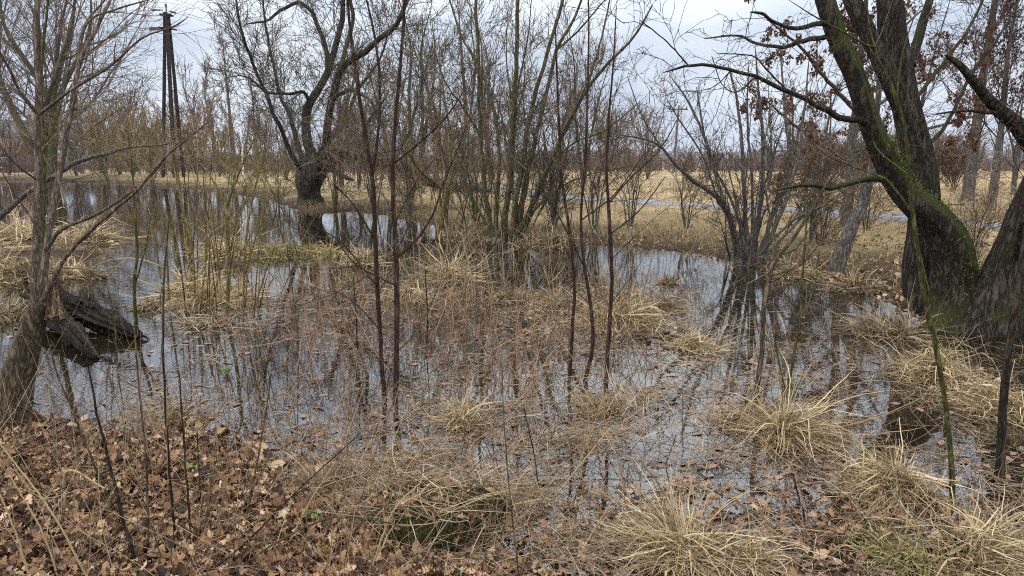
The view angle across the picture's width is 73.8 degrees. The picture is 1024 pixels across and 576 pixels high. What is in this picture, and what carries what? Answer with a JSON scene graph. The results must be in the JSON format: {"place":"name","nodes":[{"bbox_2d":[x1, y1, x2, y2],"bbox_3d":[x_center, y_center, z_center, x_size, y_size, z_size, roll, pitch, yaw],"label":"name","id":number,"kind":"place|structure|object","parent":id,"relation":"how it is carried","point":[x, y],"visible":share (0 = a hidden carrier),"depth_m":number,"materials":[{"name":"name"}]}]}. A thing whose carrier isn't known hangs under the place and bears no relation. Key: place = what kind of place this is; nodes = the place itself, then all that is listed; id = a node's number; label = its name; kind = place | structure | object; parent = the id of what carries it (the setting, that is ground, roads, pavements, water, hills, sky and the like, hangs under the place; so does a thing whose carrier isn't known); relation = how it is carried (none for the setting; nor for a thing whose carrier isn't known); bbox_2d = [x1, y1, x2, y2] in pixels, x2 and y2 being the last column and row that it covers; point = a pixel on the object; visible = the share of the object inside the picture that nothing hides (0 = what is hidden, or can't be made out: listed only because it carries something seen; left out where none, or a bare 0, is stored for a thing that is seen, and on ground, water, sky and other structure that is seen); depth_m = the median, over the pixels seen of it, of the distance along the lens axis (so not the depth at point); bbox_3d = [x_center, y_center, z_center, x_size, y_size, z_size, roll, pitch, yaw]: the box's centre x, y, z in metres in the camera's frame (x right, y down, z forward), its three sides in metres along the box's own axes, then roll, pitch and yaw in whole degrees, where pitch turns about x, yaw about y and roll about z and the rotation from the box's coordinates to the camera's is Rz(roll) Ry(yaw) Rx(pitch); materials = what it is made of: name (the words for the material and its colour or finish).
{"place":"outdoors","nodes":[
{"label":"outdoors","id":0,"kind":"place"},
{"bbox_2d":[0,179,1023,575],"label":"pond water","id":1,"kind":"structure","parent":0,"point":[696,271],"depth_m":6.70,"materials":[{"name":"grey liquid"}]},
{"bbox_2d":[19,285,148,358],"bbox_3d":[-4.923,0.292,7.752,2.724,0.520,0.734,8,13,39],"label":"fallen log","id":2,"kind":"object","parent":1,"relation":"on","point":[94,313],"visible":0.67,"depth_m":7.57,"materials":[{"name":"brown wood"}]},
{"bbox_2d":[96,216,250,301],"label":"grass tussock","id":3,"kind":"object","parent":1,"relation":"on","point":[200,277],"depth_m":9.98,"materials":[{"name":"plant"}]},
{"bbox_2d":[97,242,276,317],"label":"grass tussock","id":4,"kind":"object","parent":1,"relation":"on","point":[234,295],"depth_m":9.11,"materials":[{"name":"plant"}]},
{"bbox_2d":[401,211,501,285],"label":"grass tussock","id":5,"kind":"object","parent":1,"relation":"on","point":[451,273],"depth_m":11.25,"materials":[{"name":"plant"}]},
{"bbox_2d":[412,372,548,441],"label":"grass tussock","id":6,"kind":"object","parent":1,"relation":"on","point":[451,414],"depth_m":5.03,"materials":[{"name":"plant"}]},
{"bbox_2d":[0,215,1023,477],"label":"bank leaf litter","id":7,"kind":"object","parent":1,"relation":"on","point":[220,429],"visible":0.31,"depth_m":6.42,"materials":[{"name":"brown plant"}]},
{"bbox_2d":[0,236,1023,575],"bbox_3d":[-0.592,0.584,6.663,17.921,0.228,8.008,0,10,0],"label":"matted grass","id":8,"kind":"structure","parent":1,"relation":"on","point":[459,458],"depth_m":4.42,"materials":[{"name":"plant"}]},
{"bbox_2d":[1,237,1023,575],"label":"drowned twigs","id":9,"kind":"object","parent":1,"relation":"in","point":[573,521],"visible":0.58,"depth_m":4.58,"materials":[{"name":"brown wood"}]},
{"bbox_2d":[1,286,1023,575],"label":"floating leaves","id":10,"kind":"object","parent":1,"relation":"on","point":[523,436],"visible":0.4,"depth_m":4.50,"materials":[{"name":"brown plant"}]},
{"bbox_2d":[545,377,640,424],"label":"grass tussock","id":11,"kind":"object","parent":1,"relation":"on","point":[594,410],"depth_m":5.29,"materials":[{"name":"plant"}]},
{"bbox_2d":[548,234,695,347],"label":"grass tussock","id":12,"kind":"object","parent":1,"relation":"on","point":[638,316],"depth_m":8.01,"materials":[{"name":"plant"}]},
{"bbox_2d":[532,410,797,575],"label":"grass tussock","id":13,"kind":"object","parent":1,"relation":"on","point":[667,532],"depth_m":3.31,"materials":[{"name":"plant"}]},
{"bbox_2d":[637,308,748,356],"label":"grass tussock","id":14,"kind":"object","parent":1,"relation":"on","point":[699,341],"depth_m":7.05,"materials":[{"name":"plant"}]},
{"bbox_2d":[682,500,842,575],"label":"grass tussock","id":15,"kind":"object","parent":1,"relation":"on","point":[761,561],"depth_m":3.24,"materials":[{"name":"plant"}]},
{"bbox_2d":[691,346,981,477],"bbox_3d":[2.146,0.714,4.792,1.680,0.750,1.696,-2,11,-10],"label":"grass tussock","id":16,"kind":"object","parent":1,"relation":"on","point":[790,422],"depth_m":4.69,"materials":[{"name":"plant"}]},
{"bbox_2d":[808,226,894,295],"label":"grass tussock","id":17,"kind":"object","parent":1,"relation":"on","point":[849,286],"depth_m":10.27,"materials":[{"name":"plant"}]},
{"bbox_2d":[796,263,963,345],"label":"grass tussock","id":18,"kind":"object","parent":1,"relation":"on","point":[898,327],"depth_m":7.63,"materials":[{"name":"plant"}]},
{"bbox_2d":[804,392,996,539],"bbox_3d":[2.235,0.916,3.918,1.081,0.669,1.084,0,10,0],"label":"grass tussock","id":19,"kind":"object","parent":1,"relation":"on","point":[871,477],"depth_m":3.90,"materials":[{"name":"plant"}]},
{"bbox_2d":[825,505,978,575],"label":"grass tussock","id":20,"kind":"object","parent":1,"relation":"on","point":[901,558],"depth_m":3.29,"materials":[{"name":"beige plant"}]},
{"bbox_2d":[852,321,1014,396],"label":"grass tussock","id":21,"kind":"object","parent":1,"relation":"on","point":[924,359],"depth_m":6.07,"materials":[{"name":"plant"}]},
{"bbox_2d":[847,459,1023,575],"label":"grass tussock","id":22,"kind":"object","parent":1,"relation":"on","point":[987,552],"depth_m":3.24,"materials":[{"name":"plant"}]},
{"bbox_2d":[920,347,1023,434],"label":"grass tussock","id":23,"kind":"object","parent":1,"relation":"on","point":[991,400],"depth_m":5.31,"materials":[{"name":"plant"}]},
{"bbox_2d":[0,163,1023,575],"bbox_3d":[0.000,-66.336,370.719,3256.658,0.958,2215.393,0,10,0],"label":"ground","id":24,"kind":"structure","parent":0,"point":[666,241],"depth_m":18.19,"materials":[{"name":"beige plant"}]},
{"bbox_2d":[0,185,96,244],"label":"grass tussock","id":25,"kind":"object","parent":24,"relation":"on","point":[14,230],"depth_m":16.81,"materials":[{"name":"plant"}]},
{"bbox_2d":[23,0,90,265],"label":"green sapling","id":26,"kind":"object","parent":24,"relation":"on","point":[44,213],"visible":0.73,"depth_m":10.28,"materials":[{"name":"green plant"}]},
{"bbox_2d":[0,78,156,185],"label":"thin shrub","id":27,"kind":"object","parent":24,"relation":"on","point":[88,146],"visible":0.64,"depth_m":53.57,"materials":[{"name":"brown plant"}]},
{"bbox_2d":[20,201,152,245],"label":"grass tussock","id":28,"kind":"object","parent":24,"relation":"on","point":[76,236],"depth_m":16.67,"materials":[{"name":"plant"}]},
{"bbox_2d":[0,98,191,219],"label":"leaning branch","id":29,"kind":"object","parent":24,"relation":"on","point":[8,209],"visible":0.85,"depth_m":12.76,"materials":[{"name":"brown plant"}]},
{"bbox_2d":[0,0,207,180],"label":"white willow","id":30,"kind":"object","parent":24,"relation":"on","point":[51,94],"visible":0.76,"depth_m":68.93,"materials":[{"name":"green plant"}]},
{"bbox_2d":[0,0,217,431],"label":"young alder","id":31,"kind":"object","parent":24,"relation":"on","point":[39,313],"visible":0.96,"depth_m":4.67,"materials":[{"name":"brown plant"}]},
{"bbox_2d":[86,358,157,566],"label":"dry stem","id":32,"kind":"object","parent":24,"relation":"on","point":[129,538],"visible":0.88,"depth_m":2.98,"materials":[{"name":"brown plant"}]},
{"bbox_2d":[91,93,211,189],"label":"thin shrub","id":33,"kind":"object","parent":24,"relation":"on","point":[151,140],"visible":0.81,"depth_m":46.09,"materials":[{"name":"brown plant"}]},
{"bbox_2d":[148,3,184,177],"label":"utility pole","id":34,"kind":"object","parent":24,"relation":"on","point":[168,50],"visible":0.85,"depth_m":67.18,"materials":[{"name":"brown wood"}]},
{"bbox_2d":[158,96,220,173],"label":"shrub","id":35,"kind":"object","parent":24,"relation":"on","point":[193,120],"visible":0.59,"depth_m":78.24,"materials":[{"name":"brown plant"}]},
{"bbox_2d":[155,52,236,173],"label":"bare tree","id":36,"kind":"object","parent":24,"relation":"on","point":[193,99],"visible":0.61,"depth_m":81.22,"materials":[{"name":"brown plant"}]},
{"bbox_2d":[0,252,398,570],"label":"tall weed stalks","id":37,"kind":"object","parent":24,"relation":"on","point":[181,447],"visible":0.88,"depth_m":3.47,"materials":[{"name":"brown plant"}]},
{"bbox_2d":[125,109,276,282],"bbox_3d":[-5.163,-1.157,11.265,2.750,3.371,1.687,0,10,0],"label":"osier shrub","id":38,"kind":"object","parent":24,"relation":"on","point":[194,232],"visible":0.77,"depth_m":11.13,"materials":[{"name":"yellow plant"}]},
{"bbox_2d":[0,318,431,575],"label":"twigs","id":39,"kind":"object","parent":24,"relation":"on","point":[78,475],"visible":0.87,"depth_m":3.23,"materials":[{"name":"brown wood"}]},
{"bbox_2d":[150,124,305,321],"bbox_3d":[-3.571,-0.494,8.415,2.346,2.998,1.133,3,11,16],"label":"osier shrub","id":40,"kind":"object","parent":24,"relation":"on","point":[228,242],"visible":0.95,"depth_m":8.39,"materials":[{"name":"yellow plant"}]},
{"bbox_2d":[0,360,460,575],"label":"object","id":41,"kind":"object","parent":24,"relation":"on","point":[162,520],"visible":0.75,"depth_m":3.24,"materials":[{"name":"brown plant"}]},
{"bbox_2d":[175,120,293,196],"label":"thin shrub","id":42,"kind":"object","parent":24,"relation":"on","point":[228,167],"visible":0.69,"depth_m":38.60,"materials":[{"name":"brown plant"}]},
{"bbox_2d":[0,346,472,575],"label":"weed stalks","id":43,"kind":"object","parent":24,"relation":"on","point":[214,568],"visible":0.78,"depth_m":3.36,"materials":[{"name":"brown plant"}]},
{"bbox_2d":[232,132,318,205],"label":"thin shrub","id":44,"kind":"object","parent":24,"relation":"on","point":[273,176],"visible":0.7,"depth_m":30.59,"materials":[{"name":"brown plant"}]},
{"bbox_2d":[261,444,385,507],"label":"grass tussock","id":45,"kind":"object","parent":24,"relation":"on","point":[304,475],"depth_m":3.99,"materials":[{"name":"plant"}]},
{"bbox_2d":[284,95,379,211],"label":"thin shrub","id":46,"kind":"object","parent":24,"relation":"on","point":[335,197],"visible":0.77,"depth_m":26.36,"materials":[{"name":"brown plant"}]},
{"bbox_2d":[271,0,418,400],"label":"alder sapling","id":47,"kind":"object","parent":24,"relation":"on","point":[371,167],"visible":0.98,"depth_m":5.24,"materials":[{"name":"red plant"}]},
{"bbox_2d":[245,0,483,407],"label":"alder sapling","id":48,"kind":"object","parent":24,"relation":"on","point":[396,256],"visible":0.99,"depth_m":5.14,"materials":[{"name":"red plant"}]},
{"bbox_2d":[198,0,536,209],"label":"pollard willow","id":49,"kind":"object","parent":24,"relation":"on","point":[308,187],"visible":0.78,"depth_m":28.04,"materials":[{"name":"brown plant"}]},
{"bbox_2d":[320,87,416,215],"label":"thin shrub","id":50,"kind":"object","parent":24,"relation":"on","point":[365,163],"visible":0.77,"depth_m":24.05,"materials":[{"name":"brown plant"}]},
{"bbox_2d":[346,11,430,186],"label":"bare tree","id":51,"kind":"object","parent":24,"relation":"on","point":[391,68],"visible":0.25,"depth_m":41.83,"materials":[{"name":"brown plant"}]},
{"bbox_2d":[344,57,456,219],"bbox_3d":[-3.317,-4.662,22.371,2.896,5.725,4.054,3,11,16],"label":"thin shrub","id":52,"kind":"object","parent":24,"relation":"on","point":[411,195],"visible":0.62,"depth_m":22.22,"materials":[{"name":"brown plant"}]},
{"bbox_2d":[367,0,482,168],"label":"bare tree","id":53,"kind":"object","parent":24,"relation":"on","point":[422,96],"visible":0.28,"depth_m":41.64,"materials":[{"name":"brown plant"}]},
{"bbox_2d":[396,0,467,190],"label":"bare tree","id":54,"kind":"object","parent":24,"relation":"on","point":[430,70],"visible":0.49,"depth_m":37.53,"materials":[{"name":"brown plant"}]},
{"bbox_2d":[293,419,575,564],"bbox_3d":[-0.417,1.124,3.729,1.613,0.651,1.375,0,10,0],"label":"tussock","id":55,"kind":"object","parent":24,"relation":"on","point":[423,505],"visible":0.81,"depth_m":3.54,"materials":[{"name":"plant"}]},
{"bbox_2d":[166,190,705,443],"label":"dead stalks","id":56,"kind":"object","parent":24,"relation":"on","point":[416,320],"visible":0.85,"depth_m":7.06,"materials":[{"name":"brown plant"}]},
{"bbox_2d":[400,58,492,223],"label":"thin shrub","id":57,"kind":"object","parent":24,"relation":"on","point":[448,199],"visible":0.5,"depth_m":20.32,"materials":[{"name":"brown plant"}]},
{"bbox_2d":[10,175,887,270],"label":"shore grass","id":58,"kind":"structure","parent":24,"relation":"on","point":[789,258],"depth_m":15.68,"materials":[{"name":"plant"}]},
{"bbox_2d":[363,100,543,240],"bbox_3d":[-1.216,-2.620,17.041,4.602,4.118,1.926,2,11,10],"label":"osier shrub","id":59,"kind":"object","parent":24,"relation":"on","point":[441,225],"visible":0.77,"depth_m":17.06,"materials":[{"name":"brown plant"}]},
{"bbox_2d":[417,84,495,181],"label":"russet shrub","id":60,"kind":"object","parent":24,"relation":"on","point":[446,124],"visible":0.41,"depth_m":36.57,"materials":[{"name":"brown plant"}]},
{"bbox_2d":[441,0,495,185],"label":"bare tree","id":61,"kind":"object","parent":24,"relation":"on","point":[465,82],"visible":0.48,"depth_m":40.07,"materials":[{"name":"brown plant"}]},
{"bbox_2d":[431,86,505,226],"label":"thin shrub","id":62,"kind":"object","parent":24,"relation":"on","point":[476,193],"visible":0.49,"depth_m":19.06,"materials":[{"name":"brown plant"}]},
{"bbox_2d":[441,0,528,184],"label":"bare tree","id":63,"kind":"object","parent":24,"relation":"on","point":[483,94],"visible":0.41,"depth_m":45.42,"materials":[{"name":"brown plant"}]},
{"bbox_2d":[319,185,672,339],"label":"dead reeds","id":64,"kind":"object","parent":24,"relation":"on","point":[512,250],"visible":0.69,"depth_m":10.20,"materials":[{"name":"plant"}]},
{"bbox_2d":[455,0,563,176],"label":"bare tree","id":65,"kind":"object","parent":24,"relation":"on","point":[507,76],"visible":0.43,"depth_m":43.52,"materials":[{"name":"brown plant"}]},
{"bbox_2d":[0,419,1023,575],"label":"leaf litter","id":66,"kind":"object","parent":24,"relation":"on","point":[156,566],"visible":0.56,"depth_m":3.44,"materials":[{"name":"brown plant"}]},
{"bbox_2d":[0,88,1023,174],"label":"wood","id":67,"kind":"object","parent":24,"relation":"on","point":[27,167],"visible":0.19,"depth_m":111.23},
{"bbox_2d":[0,168,1023,216],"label":"rough meadow grass","id":68,"kind":"structure","parent":24,"relation":"on","point":[612,205],"depth_m":29.66,"materials":[{"name":"plant"}]},
{"bbox_2d":[391,0,672,239],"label":"many stemmed sallow","id":69,"kind":"object","parent":24,"relation":"on","point":[519,222],"visible":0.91,"depth_m":16.60,"materials":[{"name":"brown plant"}]},
{"bbox_2d":[504,87,590,228],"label":"thin shrub","id":70,"kind":"object","parent":24,"relation":"on","point":[557,199],"visible":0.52,"depth_m":17.71,"materials":[{"name":"brown plant"}]},
{"bbox_2d":[520,22,593,383],"bbox_3d":[0.455,-0.378,5.719,0.568,3.550,0.750,-3,11,-18],"label":"alder sapling","id":71,"kind":"object","parent":24,"relation":"on","point":[570,236],"visible":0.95,"depth_m":5.68,"materials":[{"name":"red plant"}]},
{"bbox_2d":[526,26,610,179],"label":"bare tree","id":72,"kind":"object","parent":24,"relation":"on","point":[564,80],"visible":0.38,"depth_m":52.77,"materials":[{"name":"brown plant"}]},
{"bbox_2d":[179,250,966,480],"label":"marsh stalks","id":73,"kind":"object","parent":24,"relation":"on","point":[546,383],"visible":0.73,"depth_m":5.43,"materials":[{"name":"beige plant"}]},
{"bbox_2d":[536,0,644,180],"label":"bare tree","id":74,"kind":"object","parent":24,"relation":"on","point":[598,102],"visible":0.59,"depth_m":47.17,"materials":[{"name":"brown plant"}]},
{"bbox_2d":[512,0,669,381],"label":"alder sapling","id":75,"kind":"object","parent":24,"relation":"on","point":[583,263],"visible":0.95,"depth_m":5.79,"materials":[{"name":"red plant"}]},
{"bbox_2d":[545,99,651,231],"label":"thin shrub","id":76,"kind":"object","parent":24,"relation":"on","point":[597,188],"visible":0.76,"depth_m":17.21,"materials":[{"name":"brown plant"}]},
{"bbox_2d":[238,260,962,495],"bbox_3d":[1.494,0.328,7.539,9.593,0.697,7.577,0,10,0],"label":"marsh straw","id":77,"kind":"object","parent":24,"relation":"on","point":[374,424],"visible":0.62,"depth_m":5.24,"materials":[{"name":"beige plant"}]},
{"bbox_2d":[222,389,1023,575],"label":"loose straw","id":78,"kind":"object","parent":24,"relation":"on","point":[888,559],"visible":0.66,"depth_m":3.39,"materials":[{"name":"beige plant"}]},
{"bbox_2d":[582,105,667,227],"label":"thin shrub","id":79,"kind":"object","parent":24,"relation":"on","point":[636,186],"visible":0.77,"depth_m":17.79,"materials":[{"name":"brown plant"}]},
{"bbox_2d":[599,5,680,381],"bbox_3d":[1.110,-0.478,5.897,0.586,3.674,0.964,3,11,15],"label":"alder sapling","id":80,"kind":"object","parent":24,"relation":"on","point":[610,258],"visible":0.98,"depth_m":5.78,"materials":[{"name":"red plant"}]},
{"bbox_2d":[613,61,694,178],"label":"bare tree","id":81,"kind":"object","parent":24,"relation":"on","point":[648,134],"visible":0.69,"depth_m":60.63,"materials":[{"name":"brown plant"}]},
{"bbox_2d":[316,385,1023,575],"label":"loose stalks","id":82,"kind":"object","parent":24,"relation":"on","point":[672,510],"visible":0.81,"depth_m":3.34,"materials":[{"name":"beige plant"}]},
{"bbox_2d":[654,114,738,228],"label":"thin shrub","id":83,"kind":"object","parent":24,"relation":"on","point":[689,181],"visible":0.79,"depth_m":17.51,"materials":[{"name":"brown plant"}]},
{"bbox_2d":[430,174,1001,229],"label":"footpath","id":84,"kind":"structure","parent":24,"relation":"on","point":[786,208],"depth_m":24.70,"materials":[{"name":"beige soil"}]},
{"bbox_2d":[595,34,891,266],"bbox_3d":[4.246,-2.236,12.972,5.678,4.607,3.556,0,10,0],"label":"leaning willow shrub","id":85,"kind":"object","parent":24,"relation":"on","point":[747,239],"visible":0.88,"depth_m":12.70,"materials":[{"name":"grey plant"}]},
{"bbox_2d":[561,0,1023,337],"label":"mossy crack willow","id":86,"kind":"object","parent":24,"relation":"on","point":[976,296],"visible":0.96,"depth_m":7.58,"materials":[{"name":"brown plant"}]},
{"bbox_2d":[767,101,859,243],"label":"thin shrub","id":87,"kind":"object","parent":24,"relation":"on","point":[812,229],"visible":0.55,"depth_m":14.40,"materials":[{"name":"brown plant"}]},
{"bbox_2d":[751,134,880,394],"bbox_3d":[2.439,0.093,5.679,1.002,2.680,0.726,4,11,20],"label":"forked sapling","id":88,"kind":"object","parent":24,"relation":"on","point":[773,262],"visible":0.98,"depth_m":5.53,"materials":[{"name":"brown plant"}]},
{"bbox_2d":[787,161,865,245],"bbox_3d":[6.638,-1.563,14.328,1.774,2.154,1.717,3,11,14],"label":"brush","id":89,"kind":"object","parent":24,"relation":"on","point":[823,222],"visible":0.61,"depth_m":14.30,"materials":[{"name":"brown plant"}]},
{"bbox_2d":[829,25,896,273],"bbox_3d":[5.858,-1.964,11.299,0.981,4.667,3.316,8,13,38],"label":"leaning tree","id":90,"kind":"object","parent":24,"relation":"on","point":[852,223],"visible":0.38,"depth_m":11.38,"materials":[{"name":"grey plant"}]},
{"bbox_2d":[739,0,995,224],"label":"oak","id":91,"kind":"object","parent":24,"relation":"on","point":[854,128],"visible":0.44,"depth_m":18.01,"materials":[{"name":"brown plant"}]},
{"bbox_2d":[830,148,907,229],"bbox_3d":[8.856,-2.332,16.894,2.062,2.413,2.389,0,10,0],"label":"brush","id":92,"kind":"object","parent":24,"relation":"on","point":[870,202],"visible":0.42,"depth_m":16.91,"materials":[{"name":"brown plant"}]},
{"bbox_2d":[789,0,955,503],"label":"green sapling","id":93,"kind":"object","parent":24,"relation":"on","point":[922,280],"visible":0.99,"depth_m":3.59,"materials":[{"name":"green plant"}]},
{"bbox_2d":[928,119,1008,190],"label":"bramble thicket","id":94,"kind":"object","parent":24,"relation":"on","point":[938,146],"visible":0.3,"depth_m":38.94,"materials":[{"name":"red plant"}]},
{"bbox_2d":[923,0,1023,200],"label":"bare tree","id":95,"kind":"object","parent":24,"relation":"on","point":[973,159],"visible":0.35,"depth_m":28.32,"materials":[{"name":"grey plant"}]},
{"bbox_2d":[928,0,1023,210],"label":"oak","id":96,"kind":"object","parent":24,"relation":"on","point":[1004,75],"visible":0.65,"depth_m":23.13,"materials":[{"name":"brown plant"}]},
{"bbox_2d":[946,154,1017,250],"bbox_3d":[8.937,-1.446,12.745,1.641,2.151,1.778,-7,13,-35],"label":"brush","id":97,"kind":"object","parent":24,"relation":"on","point":[976,216],"visible":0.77,"depth_m":12.90,"materials":[{"name":"brown plant"}]},
{"bbox_2d":[995,230,1023,477],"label":"dark sapling","id":98,"kind":"object","parent":24,"relation":"on","point":[1001,442],"visible":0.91,"depth_m":4.08,"materials":[{"name":"brown plant"}]},
{"bbox_2d":[0,0,1023,155],"label":"sky","id":99,"kind":"structure","parent":0,"point":[695,11],"materials":[{"name":"white"}]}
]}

